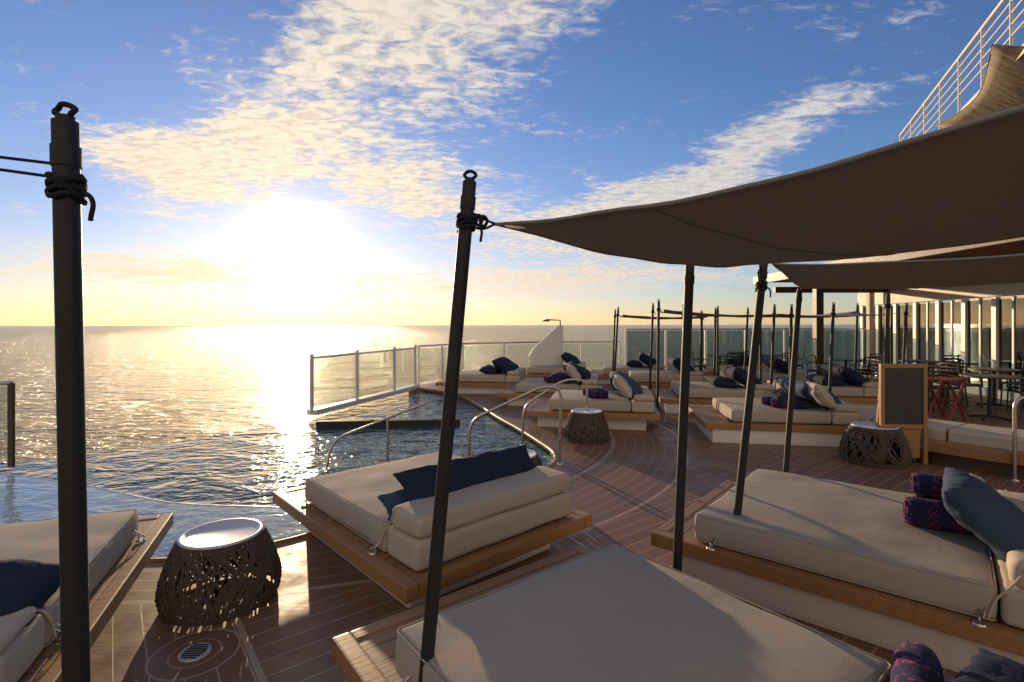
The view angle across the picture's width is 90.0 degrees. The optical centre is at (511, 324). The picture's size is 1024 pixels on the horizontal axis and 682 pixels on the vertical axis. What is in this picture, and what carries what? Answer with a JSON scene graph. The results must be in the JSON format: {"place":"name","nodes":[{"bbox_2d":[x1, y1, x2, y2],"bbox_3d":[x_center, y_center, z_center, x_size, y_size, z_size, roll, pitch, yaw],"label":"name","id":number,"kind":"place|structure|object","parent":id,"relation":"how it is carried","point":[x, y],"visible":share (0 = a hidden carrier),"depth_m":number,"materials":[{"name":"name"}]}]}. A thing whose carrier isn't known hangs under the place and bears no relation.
{"place":"outdoors","nodes":[
{"label":"outdoors","id":0,"kind":"place"},
{"bbox_2d":[0,391,553,557],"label":"pool water","id":1,"kind":"structure","parent":0,"point":[256,467],"depth_m":6.29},
{"bbox_2d":[0,324,859,463],"bbox_3d":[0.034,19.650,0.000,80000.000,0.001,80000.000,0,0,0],"label":"sea","id":2,"kind":"structure","parent":0,"point":[145,386],"depth_m":257.44,"materials":[{"name":"blue liquid"}]},
{"bbox_2d":[0,0,1023,325],"label":"sky","id":3,"kind":"structure","parent":0,"point":[245,162],"materials":[{"name":"blue"}]},
{"bbox_2d":[90,372,1023,681],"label":"deck","id":4,"kind":"structure","parent":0,"point":[622,488],"depth_m":3.62,"materials":[{"name":"brown wood"}]},
{"bbox_2d":[44,101,95,681],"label":"canopy pole","id":5,"kind":"object","parent":4,"relation":"on","point":[66,186],"visible":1,"depth_m":1.11,"materials":[{"name":"brown metal"}]},
{"bbox_2d":[0,168,44,176],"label":"guy rope","id":6,"kind":"object","parent":5,"relation":"attached to","point":[22,172],"depth_m":1.13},
{"bbox_2d":[0,156,49,164],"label":"guy rope","id":7,"kind":"object","parent":5,"relation":"attached to","point":[25,160],"visible":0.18,"depth_m":1.13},
{"bbox_2d":[0,509,172,681],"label":"daybed","id":8,"kind":"object","parent":4,"relation":"on","point":[123,546],"visible":0.9,"depth_m":2.52,"materials":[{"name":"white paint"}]},
{"bbox_2d":[177,642,211,661],"bbox_3d":[-1.597,1.647,2.580,0.150,0.009,0.150,0,0,0],"label":"floor drain","id":9,"kind":"object","parent":4,"relation":"on","point":[194,652],"visible":1,"depth_m":2.57,"materials":[{"name":"metal"}]},
{"bbox_2d":[154,518,281,626],"bbox_3d":[-1.757,1.454,3.100,0.667,0.402,0.668,0,0,0],"label":"woven side table","id":10,"kind":"object","parent":4,"relation":"on","point":[220,542],"visible":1,"depth_m":2.90,"materials":[{"name":"wicker"}]},
{"bbox_2d":[0,388,557,561],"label":"pool edge","id":11,"kind":"object","parent":4,"relation":"on","point":[392,423],"visible":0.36,"depth_m":8.61,"materials":[{"name":"brown wood"}]},
{"bbox_2d":[0,381,14,466],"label":"glass railing","id":12,"kind":"object","parent":11,"relation":"on","point":[10,423],"visible":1,"depth_m":5.96,"materials":[{"name":"clear glass"}]},
{"bbox_2d":[307,345,418,414],"bbox_3d":[-3.123,1.105,11.497,0.240,1.140,4.238,0,0,16],"label":"pool glass fence","id":13,"kind":"object","parent":4,"relation":"on","point":[356,400],"visible":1,"depth_m":10.87,"materials":[{"name":"glass"}]},
{"bbox_2d":[322,399,442,470],"bbox_3d":[-1.488,1.344,6.476,1.741,0.745,0.211,0,0,-35],"label":"pool handrail","id":14,"kind":"object","parent":4,"relation":"on","point":[326,468],"visible":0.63,"depth_m":6.39,"materials":[{"name":"metal"}]},
{"bbox_2d":[273,444,591,607],"bbox_3d":[-0.694,1.274,3.954,1.538,0.755,2.100,0,0,-42],"label":"daybed","id":15,"kind":"object","parent":4,"relation":"on","point":[508,506],"visible":0.94,"depth_m":3.29,"materials":[{"name":"fabric"}]},
{"bbox_2d":[418,170,494,681],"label":"canopy pole","id":16,"kind":"object","parent":4,"relation":"on","point":[468,219],"visible":1,"depth_m":1.84,"materials":[{"name":"brown metal"}]},
{"bbox_2d":[495,104,1023,267],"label":"shade sail","id":17,"kind":"object","parent":16,"relation":"attached to","point":[959,184],"visible":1,"depth_m":1.38,"materials":[{"name":"fabric"}]},
{"bbox_2d":[435,357,525,393],"bbox_3d":[-0.680,1.225,12.809,2.100,0.852,1.538,0,0,8],"label":"daybed","id":18,"kind":"object","parent":4,"relation":"on","point":[501,373],"visible":0.88,"depth_m":12.20,"materials":[{"name":"fabric"}]},
{"bbox_2d":[467,386,562,464],"bbox_3d":[0.022,1.215,6.050,1.170,0.991,0.090,0,0,-1],"label":"pool handrail","id":19,"kind":"object","parent":4,"relation":"attached to","point":[559,462],"visible":0.89,"depth_m":6.04,"materials":[{"name":"metal"}]},
{"bbox_2d":[418,341,620,386],"bbox_3d":[0.267,1.099,15.911,7.040,1.102,1.219,0,0,-29],"label":"glass railing","id":20,"kind":"object","parent":4,"relation":"on","point":[441,345],"visible":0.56,"depth_m":15.71,"materials":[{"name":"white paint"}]},
{"bbox_2d":[498,448,542,466],"bbox_3d":[0.023,1.446,4.950,0.644,0.412,0.644,0,0,0],"label":"woven side table","id":21,"kind":"object","parent":4,"relation":"on","point":[535,458],"visible":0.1,"depth_m":4.89,"materials":[{"name":"wicker"}]},
{"bbox_2d":[529,326,562,365],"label":"wall","id":22,"kind":"structure","parent":4,"relation":"on","point":[547,349],"depth_m":15.00,"materials":[{"name":"white paint"}]},
{"bbox_2d":[496,362,601,405],"bbox_3d":[0.852,1.222,10.891,2.100,0.854,1.538,0,0,10],"label":"daybed","id":23,"kind":"object","parent":4,"relation":"on","point":[571,370],"visible":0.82,"depth_m":10.34,"materials":[{"name":"fabric"}]},
{"bbox_2d":[519,378,587,445],"bbox_3d":[0.611,1.240,7.334,1.041,0.939,0.107,0,0,-9],"label":"pool handrail","id":24,"kind":"object","parent":4,"relation":"on","point":[544,392],"visible":0.78,"depth_m":7.32,"materials":[{"name":"metal"}]},
{"bbox_2d":[526,352,585,377],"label":"daybed","id":25,"kind":"object","parent":4,"relation":"on","point":[539,371],"visible":0.4,"depth_m":14.31,"materials":[{"name":"fabric"}]},
{"bbox_2d":[564,408,609,443],"bbox_3d":[1.074,1.439,7.349,0.647,0.422,0.648,0,0,0],"label":"woven side table","id":26,"kind":"object","parent":4,"relation":"on","point":[600,433],"visible":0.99,"depth_m":7.12,"materials":[{"name":"wicker"}]},
{"bbox_2d":[524,371,660,430],"bbox_3d":[1.368,1.221,8.706,2.100,0.853,1.538,0,0,11],"label":"daybed","id":27,"kind":"object","parent":4,"relation":"on","point":[628,404],"visible":0.98,"depth_m":8.07,"materials":[{"name":"fabric"}]},
{"bbox_2d":[610,309,616,386],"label":"canopy pole","id":28,"kind":"object","parent":4,"relation":"on","point":[615,316],"visible":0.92,"depth_m":13.61,"materials":[{"name":"brown metal"}]},
{"bbox_2d":[612,307,620,390],"bbox_3d":[2.431,0.612,12.002,0.217,2.070,0.096,0,0,22],"label":"canopy pole","id":29,"kind":"object","parent":4,"relation":"on","point":[617,321],"visible":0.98,"depth_m":11.99,"materials":[{"name":"brown metal"}]},
{"bbox_2d":[590,352,664,383],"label":"daybed","id":30,"kind":"object","parent":4,"relation":"on","point":[603,376],"visible":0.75,"depth_m":14.11,"materials":[{"name":"fabric"}]},
{"bbox_2d":[649,304,655,390],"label":"canopy pole","id":31,"kind":"object","parent":4,"relation":"on","point":[651,342],"visible":0.99,"depth_m":11.01,"materials":[{"name":"brown metal"}]},
{"bbox_2d":[656,299,661,410],"bbox_3d":[2.691,0.587,9.434,0.133,2.117,0.095,0,0,-30],"label":"canopy pole","id":32,"kind":"object","parent":4,"relation":"on","point":[658,350],"visible":0.97,"depth_m":9.41,"materials":[{"name":"brown metal"}]},
{"bbox_2d":[629,357,703,393],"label":"daybed","id":33,"kind":"object","parent":4,"relation":"on","point":[641,378],"visible":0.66,"depth_m":12.04,"materials":[{"name":"fabric"}]},
{"bbox_2d":[332,544,1023,681],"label":"daybed","id":34,"kind":"object","parent":4,"relation":"on","point":[608,613],"visible":0.99,"depth_m":1.97,"materials":[{"name":"fabric"}]},
{"bbox_2d":[672,265,694,571],"bbox_3d":[0.892,0.660,2.720,0.158,1.979,0.096,0,0,0],"label":"canopy pole","id":35,"kind":"object","parent":4,"relation":"on","point":[689,277],"visible":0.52,"depth_m":2.70,"materials":[{"name":"brown metal"}]},
{"bbox_2d":[700,310,703,370],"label":"canopy pole","id":36,"kind":"object","parent":4,"relation":"on","point":[701,342],"visible":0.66,"depth_m":13.20,"materials":[{"name":"brown metal"}]},
{"bbox_2d":[652,365,773,413],"bbox_3d":[3.902,1.217,10.041,2.100,0.852,1.538,0,0,10],"label":"daybed","id":37,"kind":"object","parent":4,"relation":"on","point":[706,393],"visible":0.67,"depth_m":9.48,"materials":[{"name":"fabric"}]},
{"bbox_2d":[713,308,716,375],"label":"canopy pole","id":38,"kind":"object","parent":4,"relation":"on","point":[714,366],"visible":0.63,"depth_m":11.59,"materials":[{"name":"brown metal"}]},
{"bbox_2d":[621,314,706,319],"bbox_3d":[3.679,-0.189,12.611,2.022,0.115,1.517,0,0,11],"label":"shade sail","id":39,"kind":"object","parent":38,"relation":"attached to","point":[649,317],"visible":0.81,"depth_m":12.13,"materials":[{"name":"fabric"}]},
{"bbox_2d":[716,306,718,374],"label":"canopy pole","id":40,"kind":"object","parent":4,"relation":"on","point":[717,342],"visible":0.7,"depth_m":12.12,"materials":[{"name":"brown metal"}]},
{"bbox_2d":[719,353,741,375],"bbox_3d":[6.002,1.197,14.052,0.499,0.888,0.556,0,0,0],"label":"dining chair","id":41,"kind":"object","parent":4,"relation":"on","point":[734,361],"visible":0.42,"depth_m":13.84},
{"bbox_2d":[695,351,766,381],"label":"daybed","id":42,"kind":"object","parent":4,"relation":"on","point":[707,370],"visible":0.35,"depth_m":14.57,"materials":[{"name":"white paint"}]},
{"bbox_2d":[625,328,865,375],"bbox_3d":[8.052,0.875,16.300,8.952,1.522,0.044,0,0,-1],"label":"wind screen","id":43,"kind":"object","parent":4,"relation":"on","point":[665,345],"visible":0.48,"depth_m":16.27,"materials":[{"name":"paint"}]},
{"bbox_2d":[744,307,748,369],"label":"canopy pole","id":44,"kind":"object","parent":4,"relation":"on","point":[746,340],"visible":0.74,"depth_m":11.27,"materials":[{"name":"brown metal"}]},
{"bbox_2d":[704,356,806,382],"bbox_3d":[6.069,1.217,12.809,2.100,0.845,1.538,0,0,8],"label":"daybed","id":45,"kind":"object","parent":4,"relation":"on","point":[780,368],"visible":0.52,"depth_m":12.26,"materials":[{"name":"fabric"}]},
{"bbox_2d":[759,317,763,380],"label":"canopy pole","id":46,"kind":"object","parent":4,"relation":"on","point":[760,361],"visible":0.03,"depth_m":10.65,"materials":[{"name":"brown metal"}]},
{"bbox_2d":[766,311,897,317],"bbox_3d":[6.183,-0.210,10.313,2.079,0.152,1.534,0,0,8],"label":"shade sail","id":47,"kind":"object","parent":46,"relation":"attached to","point":[850,314],"visible":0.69,"depth_m":10.10,"materials":[{"name":"fabric"}]},
{"bbox_2d":[688,376,859,446],"bbox_3d":[3.852,1.216,7.691,2.100,0.855,1.538,0,0,10],"label":"daybed","id":48,"kind":"object","parent":4,"relation":"on","point":[822,416],"visible":0.94,"depth_m":7.07,"materials":[{"name":"fabric"}]},
{"bbox_2d":[770,304,777,384],"bbox_3d":[4.910,0.626,9.650,0.187,2.033,0.096,0,0,0],"label":"canopy pole","id":49,"kind":"object","parent":4,"relation":"on","point":[772,346],"visible":0.74,"depth_m":9.63,"materials":[{"name":"brown metal"}]},
{"bbox_2d":[660,309,783,317],"bbox_3d":[3.960,-0.218,10.057,2.088,0.158,1.500,0,0,9],"label":"shade sail","id":50,"kind":"object","parent":49,"relation":"attached to","point":[707,314],"visible":0.81,"depth_m":9.57,"materials":[{"name":"fabric"}]},
{"bbox_2d":[788,304,793,392],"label":"canopy pole","id":51,"kind":"object","parent":4,"relation":"on","point":[791,313],"visible":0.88,"depth_m":9.04,"materials":[{"name":"brown metal"}]},
{"bbox_2d":[783,289,802,472],"bbox_3d":[2.285,0.675,4.220,0.216,1.945,0.088,0,0,0],"label":"canopy pole","id":52,"kind":"object","parent":4,"relation":"on","point":[794,356],"visible":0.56,"depth_m":4.20,"materials":[{"name":"brown metal"}]},
{"bbox_2d":[772,253,1023,289],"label":"shade sail","id":53,"kind":"object","parent":52,"relation":"attached to","point":[949,272],"visible":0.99,"depth_m":3.12,"materials":[{"name":"fabric"}]},
{"bbox_2d":[805,354,828,374],"bbox_3d":[7.904,1.194,13.198,0.556,0.888,0.499,0,0,-3],"label":"dining chair","id":54,"kind":"object","parent":4,"relation":"on","point":[817,370],"visible":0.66,"depth_m":13.17,"materials":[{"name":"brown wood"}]},
{"bbox_2d":[812,289,823,374],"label":"column","id":55,"kind":"structure","parent":4,"relation":"on","point":[818,323],"depth_m":14.20,"materials":[{"name":"paint"}]},
{"bbox_2d":[767,364,878,408],"bbox_3d":[6.069,1.214,10.309,2.100,0.850,1.538,0,0,8],"label":"daybed","id":56,"kind":"object","parent":4,"relation":"on","point":[850,385],"visible":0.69,"depth_m":9.70,"materials":[{"name":"fabric"}]},
{"bbox_2d":[828,302,836,391],"bbox_3d":[5.154,0.639,8.274,0.170,2.006,0.096,0,0,41],"label":"canopy pole","id":57,"kind":"object","parent":4,"relation":"on","point":[833,312],"visible":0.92,"depth_m":8.25,"materials":[{"name":"brown metal"}]},
{"bbox_2d":[651,467,1023,671],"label":"daybed","id":58,"kind":"object","parent":4,"relation":"on","point":[934,563],"visible":1,"depth_m":2.78,"materials":[{"name":"fabric"}]},
{"bbox_2d":[733,264,770,515],"bbox_3d":[1.491,0.467,3.237,0.214,1.806,0.231,0,0,44],"label":"canopy pole","id":59,"kind":"object","parent":58,"relation":"on","point":[761,287],"visible":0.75,"depth_m":3.22,"materials":[{"name":"brown metal"}]},
{"bbox_2d":[854,303,859,371],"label":"canopy pole","id":60,"kind":"object","parent":4,"relation":"on","point":[856,342],"visible":0.81,"depth_m":10.94,"materials":[{"name":"brown metal"}]},
{"bbox_2d":[860,306,865,371],"bbox_3d":[11.716,0.505,17.091,0.100,2.250,0.140,0,0,9],"label":"door stile","id":61,"kind":"object","parent":4,"relation":"on","point":[862,317],"depth_m":17.09,"materials":[{"name":"white paint"}]},
{"bbox_2d":[849,356,880,380],"bbox_3d":[8.602,1.193,12.452,0.499,0.888,0.556,0,0,0],"label":"dining chair","id":62,"kind":"object","parent":4,"relation":"on","point":[867,373],"visible":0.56,"depth_m":12.28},
{"bbox_2d":[866,293,874,376],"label":"column","id":63,"kind":"structure","parent":4,"relation":"on","point":[870,325],"depth_m":15.92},
{"bbox_2d":[839,421,912,468],"bbox_3d":[4.352,1.423,6.149,0.724,0.442,0.724,0,0,0],"label":"woven side table","id":64,"kind":"object","parent":4,"relation":"on","point":[866,430],"visible":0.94,"depth_m":5.93,"materials":[{"name":"wicker"}]},
{"bbox_2d":[876,305,881,375],"bbox_3d":[11.564,0.505,16.148,0.100,2.250,0.140,0,0,9],"label":"door stile","id":65,"kind":"object","parent":4,"relation":"on","point":[878,329],"depth_m":16.09,"materials":[{"name":"white paint"}]},
{"bbox_2d":[884,291,892,363],"bbox_3d":[4.862,0.603,6.664,0.154,2.078,0.095,0,0,43],"label":"canopy pole","id":66,"kind":"object","parent":4,"relation":"on","point":[887,305],"visible":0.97,"depth_m":6.64,"materials":[{"name":"brown metal"}]},
{"bbox_2d":[893,304,898,363],"bbox_3d":[11.412,0.505,15.204,0.100,2.250,0.140,0,0,9],"label":"door stile","id":67,"kind":"object","parent":4,"relation":"on","point":[895,336],"depth_m":15.16,"materials":[{"name":"white paint"}]},
{"bbox_2d":[873,364,927,464],"bbox_3d":[4.627,1.053,6.126,0.525,1.182,0.198,0,0,4],"label":"menu stand","id":68,"kind":"object","parent":4,"relation":"on","point":[902,402],"visible":0.81,"depth_m":6.04,"materials":[{"name":"brown wood"}]},
{"bbox_2d":[902,303,909,363],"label":"canopy pole","id":69,"kind":"object","parent":4,"relation":"on","point":[906,313],"visible":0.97,"depth_m":9.31,"materials":[{"name":"brown metal"}]},
{"bbox_2d":[913,302,919,363],"bbox_3d":[11.261,0.505,14.261,0.100,2.250,0.140,0,0,9],"label":"door stile","id":70,"kind":"object","parent":4,"relation":"on","point":[915,330],"depth_m":14.21,"materials":[{"name":"white paint"}]},
{"bbox_2d":[898,359,939,391],"bbox_3d":[10.002,1.256,12.600,0.800,0.758,0.800,0,0,0],"label":"dining table","id":71,"kind":"object","parent":4,"relation":"on","point":[920,361],"visible":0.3,"depth_m":12.42,"materials":[{"name":"brown wood"}]},
{"bbox_2d":[845,407,1023,478],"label":"daybed","id":72,"kind":"object","parent":4,"relation":"on","point":[978,448],"visible":0.51,"depth_m":5.80,"materials":[{"name":"fabric"}]},
{"bbox_2d":[935,301,942,384],"bbox_3d":[11.109,0.506,13.317,0.100,2.250,0.140,0,0,9],"label":"door stile","id":73,"kind":"object","parent":4,"relation":"on","point":[937,330],"depth_m":13.27,"materials":[{"name":"white paint"}]},
{"bbox_2d":[925,363,964,413],"bbox_3d":[8.144,1.194,9.748,0.499,0.888,0.556,0,0,-10],"label":"dining chair","id":74,"kind":"object","parent":4,"relation":"on","point":[944,387],"visible":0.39,"depth_m":9.60,"materials":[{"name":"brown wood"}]},
{"bbox_2d":[928,362,967,405],"bbox_3d":[8.902,1.192,10.452,0.499,0.888,0.556,0,0,0],"label":"dining chair","id":75,"kind":"object","parent":4,"relation":"on","point":[945,382],"visible":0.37,"depth_m":10.26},
{"bbox_2d":[928,377,968,420],"bbox_3d":[7.502,1.284,8.850,0.510,0.725,0.400,0,0,-20],"label":"red folding table","id":76,"kind":"object","parent":4,"relation":"on","point":[948,380],"visible":0.83,"depth_m":8.76,"materials":[{"name":"paint"}]},
{"bbox_2d":[935,358,964,399],"bbox_3d":[9.598,1.191,11.313,0.555,0.888,0.499,0,0,-16],"label":"dining chair","id":77,"kind":"object","parent":4,"relation":"on","point":[943,368],"visible":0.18,"depth_m":11.38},
{"bbox_2d":[939,362,982,408],"bbox_3d":[8.904,1.192,10.196,0.556,0.888,0.499,0,0,-5],"label":"dining chair","id":78,"kind":"object","parent":4,"relation":"on","point":[959,383],"visible":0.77,"depth_m":10.03,"materials":[{"name":"black metal"}]},
{"bbox_2d":[961,299,969,391],"bbox_3d":[10.957,0.506,12.374,0.100,2.250,0.140,0,0,9],"label":"door stile","id":79,"kind":"object","parent":4,"relation":"on","point":[964,329],"depth_m":12.33,"materials":[{"name":"white paint"}]},
{"bbox_2d":[966,387,986,395],"bbox_3d":[10.883,1.541,11.902,0.070,0.180,0.812,0,0,9],"label":"bottom rail","id":80,"kind":"object","parent":4,"relation":"on","point":[974,390],"visible":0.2,"depth_m":11.97,"materials":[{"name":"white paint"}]},
{"bbox_2d":[968,300,990,386],"bbox_3d":[10.901,0.431,11.899,0.021,2.000,0.816,0,0,9],"label":"pane","id":81,"kind":"object","parent":80,"relation":"on","point":[973,333],"visible":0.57,"depth_m":11.96,"materials":[{"name":"clear glass"}]},
{"bbox_2d":[979,298,982,383],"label":"stile","id":82,"kind":"object","parent":81,"relation":"attached to","point":[980,299],"visible":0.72,"depth_m":11.88,"materials":[{"name":"white paint"}]},
{"bbox_2d":[959,373,1021,421],"bbox_3d":[8.302,1.259,8.900,0.800,0.758,0.800,0,0,0],"label":"dining table","id":83,"kind":"object","parent":4,"relation":"on","point":[989,377],"visible":1,"depth_m":8.87,"materials":[{"name":"brown wood"}]},
{"bbox_2d":[967,367,1021,408],"bbox_3d":[9.602,1.257,10.200,0.800,0.758,0.800,0,0,0],"label":"dining table","id":84,"kind":"object","parent":4,"relation":"on","point":[993,371],"visible":0.79,"depth_m":10.17,"materials":[{"name":"brown wood"}]},
{"bbox_2d":[991,297,1000,397],"bbox_3d":[10.806,0.506,11.430,0.100,2.250,0.140,0,0,9],"label":"door stile","id":85,"kind":"object","parent":4,"relation":"on","point":[994,332],"depth_m":11.38,"materials":[{"name":"white paint"}]},
{"bbox_2d":[997,390,1019,400],"bbox_3d":[10.732,1.541,10.959,0.070,0.180,0.812,0,0,9],"label":"bottom rail","id":86,"kind":"object","parent":4,"relation":"on","point":[1013,396],"visible":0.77,"depth_m":11.02,"materials":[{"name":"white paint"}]},
{"bbox_2d":[999,298,1023,391],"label":"pane","id":87,"kind":"object","parent":86,"relation":"on","point":[1005,333],"visible":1,"depth_m":11.05,"materials":[{"name":"clear glass"}]},
{"bbox_2d":[1012,296,1016,385],"bbox_3d":[10.749,0.381,10.955,0.060,2.000,0.050,0,0,9],"label":"stile","id":88,"kind":"object","parent":87,"relation":"attached to","point":[1013,332],"visible":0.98,"depth_m":10.94,"materials":[{"name":"white paint"}]},
{"bbox_2d":[1000,362,1023,407],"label":"dining chair","id":89,"kind":"object","parent":4,"relation":"on","point":[1012,382],"visible":0.8,"depth_m":10.47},
{"bbox_2d":[1006,377,1023,410],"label":"dining chair","id":90,"kind":"object","parent":4,"relation":"on","point":[1013,387],"visible":0.94,"depth_m":9.69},
{"bbox_2d":[1009,396,1023,481],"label":"pool handrail","id":91,"kind":"object","parent":4,"relation":"on","point":[1014,438],"visible":1,"depth_m":5.39,"materials":[{"name":"metal"}]},
{"bbox_3d":[11.035,1.541,12.846,0.070,0.180,0.812,0,0,9],"label":"bottom rail","id":92,"kind":"object","parent":4,"relation":"on","visible":0},
{"bbox_2d":[941,302,960,371],"bbox_3d":[11.053,0.431,12.842,0.021,2.000,0.816,0,0,9],"label":"pane","id":93,"kind":"object","parent":92,"relation":"on","point":[946,328],"visible":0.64,"depth_m":12.91,"materials":[{"name":"clear glass"}]},
{"bbox_2d":[951,300,954,360],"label":"stile","id":94,"kind":"object","parent":93,"relation":"attached to","point":[952,301],"visible":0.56,"depth_m":12.82,"materials":[{"name":"white paint"}]},
{"bbox_3d":[11.187,1.540,13.789,0.070,0.180,0.812,0,0,9],"label":"bottom rail","id":95,"kind":"object","parent":4,"relation":"on","visible":0},
{"bbox_2d":[918,303,934,373],"bbox_3d":[11.204,0.430,13.786,0.020,2.000,0.816,0,0,9],"label":"pane","id":96,"kind":"object","parent":95,"relation":"on","point":[922,331],"visible":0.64,"depth_m":13.88,"materials":[{"name":"clear glass"}]},
{"bbox_2d":[926,302,929,359],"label":"stile","id":97,"kind":"object","parent":96,"relation":"attached to","point":[927,303],"visible":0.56,"depth_m":13.77,"materials":[{"name":"white paint"}]},
{"bbox_3d":[11.338,1.540,14.732,0.070,0.180,0.812,0,0,9],"label":"bottom rail","id":98,"kind":"object","parent":4,"relation":"on","visible":0},
{"bbox_2d":[898,305,912,363],"bbox_3d":[11.356,0.430,14.729,0.020,2.000,0.816,0,0,9],"label":"pane","id":99,"kind":"object","parent":98,"relation":"on","point":[909,331],"visible":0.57,"depth_m":14.68,"materials":[{"name":"clear glass"}]},
{"bbox_3d":[11.490,1.540,15.676,0.070,0.180,0.812,0,0,9],"label":"bottom rail","id":100,"kind":"object","parent":4,"relation":"on","visible":0},
{"bbox_2d":[880,306,892,363],"bbox_3d":[11.508,0.430,15.673,0.021,2.000,0.816,0,0,9],"label":"pane","id":101,"kind":"object","parent":100,"relation":"on","point":[882,333],"visible":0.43,"depth_m":15.73,"materials":[{"name":"clear glass"}]},
{"bbox_3d":[11.642,1.540,16.619,0.070,0.180,0.812,0,0,9],"label":"bottom rail","id":102,"kind":"object","parent":4,"relation":"on","visible":0},
{"bbox_2d":[864,307,875,367],"bbox_3d":[11.659,0.430,16.616,0.021,2.000,0.816,0,0,9],"label":"pane","id":103,"kind":"object","parent":102,"relation":"on","point":[865,335],"visible":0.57,"depth_m":16.95,"materials":[{"name":"clear glass"}]},
{"bbox_2d":[857,283,1023,305],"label":"header","id":104,"kind":"object","parent":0,"point":[898,296],"visible":0.67,"depth_m":12.95},
{"bbox_2d":[774,287,888,292],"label":"cross beam","id":105,"kind":"structure","parent":104,"relation":"attached to","point":[785,289],"depth_m":15.54,"materials":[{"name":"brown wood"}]},
{"bbox_2d":[899,0,1023,140],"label":"railing","id":106,"kind":"structure","parent":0,"point":[1010,16],"depth_m":8.00,"materials":[{"name":"metal"}]},
{"bbox_2d":[934,44,1023,127],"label":"shade sail","id":107,"kind":"object","parent":106,"relation":"attached to","point":[1002,88],"visible":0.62,"depth_m":7.06,"materials":[{"name":"fabric"}]},
{"bbox_3d":[9.747,-1.487,11.300,3.400,0.060,11.000,0,0,0],"label":"ceiling","id":108,"kind":"object","parent":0,"visible":0},
{"bbox_2d":[753,237,1023,284],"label":"shade sail","id":109,"kind":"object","parent":108,"relation":"attached to","point":[776,276],"depth_m":10.20,"materials":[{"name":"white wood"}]},
{"bbox_2d":[935,254,1011,255],"bbox_3d":[9.748,-1.417,10.200,3.300,0.070,0.060,0,0,0],"label":"slat","id":110,"kind":"object","parent":108,"relation":"attached to","point":[971,254],"depth_m":10.17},
{"bbox_2d":[948,252,1023,253],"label":"slat","id":111,"kind":"object","parent":108,"relation":"attached to","point":[986,253],"visible":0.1,"depth_m":9.92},
{"bbox_2d":[960,250,1023,251],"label":"slat","id":112,"kind":"object","parent":108,"relation":"attached to","point":[993,251],"depth_m":9.67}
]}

